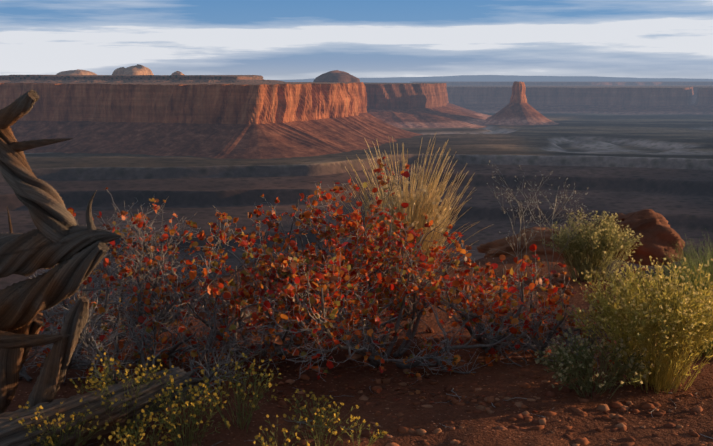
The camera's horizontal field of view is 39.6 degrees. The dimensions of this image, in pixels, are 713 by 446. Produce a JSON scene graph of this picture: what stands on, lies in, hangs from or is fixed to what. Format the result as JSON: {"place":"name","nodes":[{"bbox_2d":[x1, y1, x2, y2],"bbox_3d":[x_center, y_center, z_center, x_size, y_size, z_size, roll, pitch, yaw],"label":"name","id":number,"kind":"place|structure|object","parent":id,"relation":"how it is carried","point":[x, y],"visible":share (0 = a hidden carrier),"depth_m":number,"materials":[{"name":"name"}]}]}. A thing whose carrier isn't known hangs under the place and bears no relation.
{"place":"outdoors","nodes":[
{"label":"outdoors","id":0,"kind":"place"},
{"bbox_2d":[0,75,712,445],"bbox_3d":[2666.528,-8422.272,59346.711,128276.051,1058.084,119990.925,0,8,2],"label":"terrain","id":1,"kind":"structure","parent":0,"point":[632,163],"depth_m":3930.94,"materials":[{"name":"red soil"}]},
{"bbox_2d":[0,89,204,445],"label":"dead juniper","id":2,"kind":"object","parent":1,"relation":"on","point":[60,237],"visible":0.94,"depth_m":3.39,"materials":[{"name":"brown wood"}]},
{"bbox_2d":[9,352,387,445],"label":"wildflowers","id":3,"kind":"object","parent":1,"relation":"on","point":[125,430],"visible":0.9,"depth_m":3.43,"materials":[{"name":"green plant"}]},
{"bbox_2d":[0,82,421,158],"bbox_3d":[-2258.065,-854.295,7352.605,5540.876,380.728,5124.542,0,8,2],"label":"mesa","id":4,"kind":"structure","parent":1,"relation":"on","point":[257,120],"depth_m":5394.71,"materials":[{"name":"red stone"}]},
{"bbox_2d":[0,75,283,82],"bbox_3d":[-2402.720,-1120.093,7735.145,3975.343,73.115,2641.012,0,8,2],"label":"mesa top","id":5,"kind":"object","parent":4,"relation":"on","point":[131,79],"visible":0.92,"depth_m":6794.00,"materials":[{"name":"brown stone"}]},
{"bbox_2d":[56,69,96,74],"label":"dome","id":6,"kind":"structure","parent":5,"relation":"on","point":[77,72],"depth_m":8902.68,"materials":[{"name":"beige stone"}]},
{"bbox_2d":[112,67,125,74],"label":"dome","id":7,"kind":"structure","parent":5,"relation":"on","point":[119,71],"depth_m":8597.67,"materials":[{"name":"beige stone"}]},
{"bbox_2d":[123,64,153,74],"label":"dome","id":8,"kind":"structure","parent":5,"relation":"on","point":[137,69],"depth_m":8575.02,"materials":[{"name":"beige stone"}]},
{"bbox_2d":[171,71,183,74],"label":"dome","id":9,"kind":"structure","parent":5,"relation":"on","point":[177,73],"depth_m":8877.27,"materials":[{"name":"beige stone"}]},
{"bbox_2d":[313,70,359,81],"bbox_3d":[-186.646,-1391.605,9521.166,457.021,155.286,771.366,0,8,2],"label":"dome","id":10,"kind":"structure","parent":4,"relation":"on","point":[336,76],"depth_m":9313.34,"materials":[{"name":"brown stone"}]},
{"bbox_2d":[19,156,623,401],"bbox_3d":[-0.249,0.183,4.625,2.873,0.902,2.127,0,8,2],"label":"red shrub","id":11,"kind":"object","parent":1,"relation":"on","point":[298,278],"visible":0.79,"depth_m":4.46,"materials":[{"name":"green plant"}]},
{"bbox_2d":[76,265,712,445],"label":"pebbles","id":12,"kind":"object","parent":1,"relation":"on","point":[484,406],"visible":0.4,"depth_m":3.88,"materials":[{"name":"stone"}]},
{"bbox_2d":[87,337,712,445],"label":"litter","id":13,"kind":"object","parent":1,"relation":"on","point":[417,391],"visible":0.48,"depth_m":4.09,"materials":[{"name":"brown plant"}]},
{"bbox_2d":[363,82,490,127],"bbox_3d":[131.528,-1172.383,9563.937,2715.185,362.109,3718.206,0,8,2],"label":"mesa","id":14,"kind":"structure","parent":1,"relation":"on","point":[413,105],"depth_m":8299.25,"materials":[{"name":"brown stone"}]},
{"bbox_2d":[484,81,558,124],"bbox_3d":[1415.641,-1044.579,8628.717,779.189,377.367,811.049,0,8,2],"label":"butte","id":15,"kind":"object","parent":1,"relation":"on","point":[518,109],"visible":0.9,"depth_m":8482.60,"materials":[{"name":"brown stone"}]},
{"bbox_2d":[486,160,603,287],"bbox_3d":[1.181,-0.011,6.272,0.770,0.783,0.738,0,8,2],"label":"dry shrub","id":16,"kind":"object","parent":1,"relation":"on","point":[531,230],"visible":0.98,"depth_m":6.20,"materials":[{"name":"grey plant"}]},
{"bbox_2d":[410,81,712,84],"bbox_3d":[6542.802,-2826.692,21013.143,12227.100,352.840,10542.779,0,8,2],"label":"distant mesa","id":17,"kind":"structure","parent":1,"relation":"on","point":[582,82],"depth_m":17124.95,"materials":[{"name":"brown stone"}]},
{"bbox_2d":[446,85,712,114],"bbox_3d":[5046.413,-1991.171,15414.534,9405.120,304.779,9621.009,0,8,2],"label":"mesa","id":18,"kind":"structure","parent":1,"relation":"on","point":[635,99],"depth_m":11465.81,"materials":[{"name":"brown stone"}]},
{"bbox_2d":[476,209,712,437],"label":"boulders","id":19,"kind":"object","parent":1,"relation":"on","point":[655,229],"visible":0.56,"depth_m":7.34,"materials":[{"name":"stone"}]},
{"bbox_2d":[534,209,712,398],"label":"rabbitbrush","id":20,"kind":"object","parent":1,"relation":"on","point":[644,363],"visible":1,"depth_m":4.06,"materials":[{"name":"green plant"}]},
{"bbox_2d":[641,228,712,358],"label":"grass clump","id":21,"kind":"object","parent":1,"relation":"on","point":[709,266],"visible":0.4,"depth_m":4.66,"materials":[{"name":"green plant"}]},
{"bbox_2d":[692,87,712,113],"bbox_3d":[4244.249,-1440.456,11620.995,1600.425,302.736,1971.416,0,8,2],"label":"mesa","id":22,"kind":"structure","parent":1,"relation":"on","point":[703,103],"depth_m":11131.72,"materials":[{"name":"brown stone"}]},
{"bbox_2d":[0,0,712,79],"label":"sky","id":23,"kind":"structure","parent":0,"point":[270,39],"materials":[{"name":"blue"}]},
{"bbox_2d":[335,134,488,292],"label":"dry grass","id":24,"kind":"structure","parent":0,"point":[417,219],"depth_m":5.92,"materials":[{"name":"beige plant"}]}
]}

